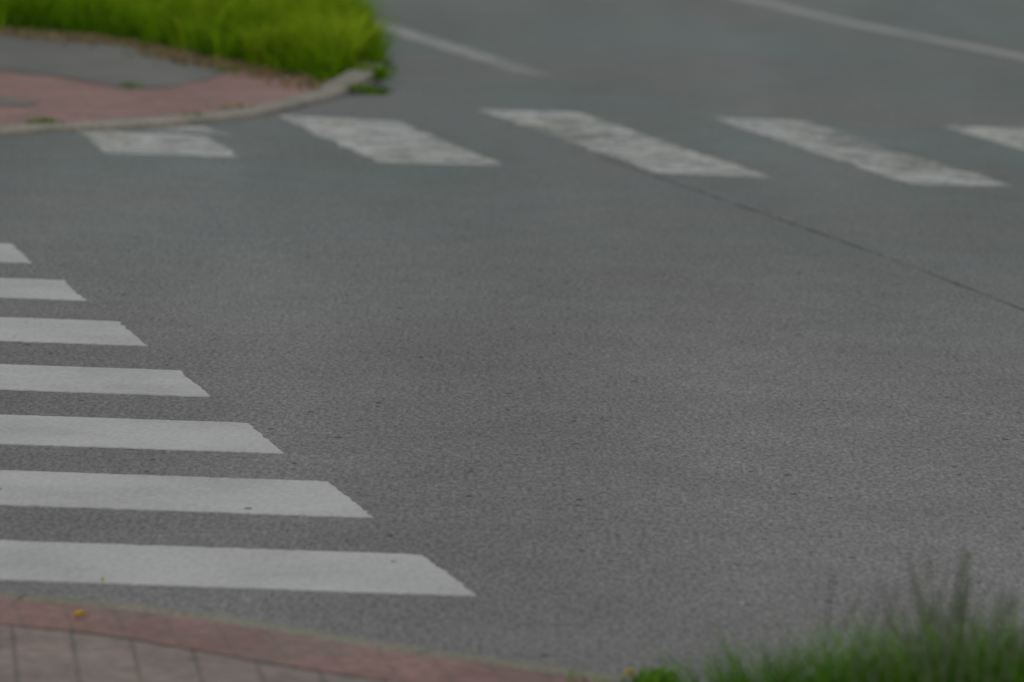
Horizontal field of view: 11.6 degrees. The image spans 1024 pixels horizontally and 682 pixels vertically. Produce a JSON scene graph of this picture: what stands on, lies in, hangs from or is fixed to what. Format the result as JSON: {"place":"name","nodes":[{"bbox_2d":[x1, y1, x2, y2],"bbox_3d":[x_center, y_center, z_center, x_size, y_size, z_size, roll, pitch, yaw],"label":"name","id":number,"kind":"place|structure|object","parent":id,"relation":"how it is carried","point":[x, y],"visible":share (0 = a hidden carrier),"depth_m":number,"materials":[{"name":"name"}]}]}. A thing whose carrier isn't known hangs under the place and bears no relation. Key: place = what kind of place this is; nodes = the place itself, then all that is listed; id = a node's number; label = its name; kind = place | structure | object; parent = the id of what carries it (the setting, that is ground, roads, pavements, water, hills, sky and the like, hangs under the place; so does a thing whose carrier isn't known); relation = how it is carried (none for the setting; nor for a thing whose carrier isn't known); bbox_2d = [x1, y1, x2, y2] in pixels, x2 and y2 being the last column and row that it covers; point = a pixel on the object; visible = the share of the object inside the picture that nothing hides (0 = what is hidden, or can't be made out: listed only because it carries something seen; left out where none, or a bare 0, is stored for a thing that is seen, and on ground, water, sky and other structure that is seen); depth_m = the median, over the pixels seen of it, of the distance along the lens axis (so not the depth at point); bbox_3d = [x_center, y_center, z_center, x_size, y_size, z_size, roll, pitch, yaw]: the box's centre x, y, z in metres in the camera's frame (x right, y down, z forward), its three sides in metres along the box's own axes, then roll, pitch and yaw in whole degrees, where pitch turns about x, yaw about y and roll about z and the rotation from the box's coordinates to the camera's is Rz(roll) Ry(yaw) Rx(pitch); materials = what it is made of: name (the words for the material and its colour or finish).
{"place":"outdoors","nodes":[
{"label":"outdoors","id":0,"kind":"place"},
{"bbox_2d":[0,29,226,87],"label":"footpath","id":1,"kind":"structure","parent":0,"point":[102,63],"depth_m":25.90,"materials":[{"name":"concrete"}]},
{"bbox_2d":[0,62,324,125],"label":"pavement","id":2,"kind":"structure","parent":0,"point":[60,99],"depth_m":23.99,"materials":[{"name":"red brick"}]},
{"bbox_2d":[0,98,37,105],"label":"drain cover","id":3,"kind":"object","parent":2,"relation":"on","point":[8,102],"visible":1,"depth_m":23.37,"materials":[{"name":"metal"}]},
{"bbox_2d":[0,625,387,681],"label":"pavement","id":4,"kind":"structure","parent":0,"point":[27,654],"depth_m":10.00,"materials":[{"name":"beige concrete"}]},
{"bbox_2d":[0,599,607,681],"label":"paving band","id":5,"kind":"object","parent":4,"relation":"on","point":[258,644],"visible":1,"depth_m":10.23,"materials":[{"name":"red brick"}]},
{"bbox_2d":[74,610,87,617],"bbox_3d":[-0.895,0.568,10.440,0.023,0.014,0.023,5,8,23],"label":"fallen leaf","id":6,"kind":"object","parent":5,"relation":"on","point":[78,613],"visible":1,"depth_m":10.44,"materials":[{"name":"yellow plant"}]},
{"bbox_2d":[0,0,402,78],"bbox_3d":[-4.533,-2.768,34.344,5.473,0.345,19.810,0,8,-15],"label":"grass verge","id":7,"kind":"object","parent":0,"point":[280,34],"depth_m":27.30,"materials":[{"name":"green plant"}]},
{"bbox_2d":[0,26,329,90],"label":"dry grass fringe","id":8,"kind":"object","parent":7,"relation":"on","point":[177,55],"visible":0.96,"depth_m":26.56,"materials":[{"name":"brown plant"}]},
{"bbox_2d":[304,0,414,67],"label":"kerbside grass","id":9,"kind":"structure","parent":7,"relation":"on","point":[374,48],"depth_m":26.39,"materials":[{"name":"green plant"}]},
{"bbox_2d":[0,0,1023,681],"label":"road","id":10,"kind":"structure","parent":0,"point":[544,394],"depth_m":15.86,"materials":[{"name":"grey asphalt"}]},
{"bbox_2d":[0,56,384,137],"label":"kerb","id":11,"kind":"structure","parent":10,"relation":"on","point":[335,88],"depth_m":23.08,"materials":[{"name":"concrete"}]},
{"bbox_2d":[24,54,399,123],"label":"kerb weeds","id":12,"kind":"object","parent":10,"relation":"on","point":[380,72],"visible":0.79,"depth_m":25.20,"materials":[{"name":"green plant"}]},
{"bbox_2d":[0,243,476,595],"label":"zebra crossing","id":13,"kind":"object","parent":10,"relation":"on","point":[291,570],"visible":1,"depth_m":12.37,"materials":[{"name":"paint"}]},
{"bbox_2d":[0,591,639,681],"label":"kerb","id":14,"kind":"structure","parent":10,"relation":"on","point":[340,638],"depth_m":10.35,"materials":[{"name":"concrete"}]},
{"bbox_2d":[622,668,636,675],"bbox_3d":[0.233,0.657,9.942,0.034,0.015,0.034,2,7,0],"label":"dandelion flower","id":15,"kind":"object","parent":14,"relation":"on","point":[628,672],"visible":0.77,"depth_m":9.95,"materials":[{"name":"yellow plant"}]},
{"bbox_2d":[630,662,696,681],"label":"weed clump","id":16,"kind":"object","parent":14,"relation":"on","point":[646,677],"visible":0.64,"depth_m":9.91,"materials":[{"name":"green plant"}]},
{"bbox_2d":[373,19,549,75],"bbox_3d":[-4.134,-3.666,43.143,0.204,0.001,34.605,0,8,-14],"label":"road edge line","id":17,"kind":"object","parent":10,"relation":"on","point":[443,45],"visible":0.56,"depth_m":28.41,"materials":[{"name":"paint"}]},
{"bbox_2d":[79,109,1023,186],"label":"zebra crossing","id":18,"kind":"object","parent":10,"relation":"on","point":[363,137],"visible":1,"depth_m":22.30,"materials":[{"name":"paint"}]},
{"bbox_2d":[598,156,1017,306],"bbox_3d":[1.532,-0.179,17.358,0.136,0.001,9.597,0,7,-13],"label":"asphalt seam","id":19,"kind":"object","parent":10,"relation":"on","point":[781,220],"visible":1,"depth_m":19.85,"materials":[{"name":"black asphalt"}]},
{"bbox_2d":[743,0,1023,59],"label":"lane line","id":20,"kind":"object","parent":10,"relation":"on","point":[881,29],"visible":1,"depth_m":31.38,"materials":[{"name":"paint"}]},
{"label":"verge soil","id":21,"kind":"structure","parent":0,"visible":0},
{"bbox_2d":[568,588,1023,681],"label":"tall grass","id":22,"kind":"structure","parent":21,"relation":"on","point":[896,674],"depth_m":8.92,"materials":[{"name":"green plant"}]},
{"bbox_2d":[817,548,1023,681],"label":"grass seed heads","id":23,"kind":"object","parent":21,"relation":"on","point":[963,604],"depth_m":8.86,"materials":[{"name":"green plant"}]}
]}

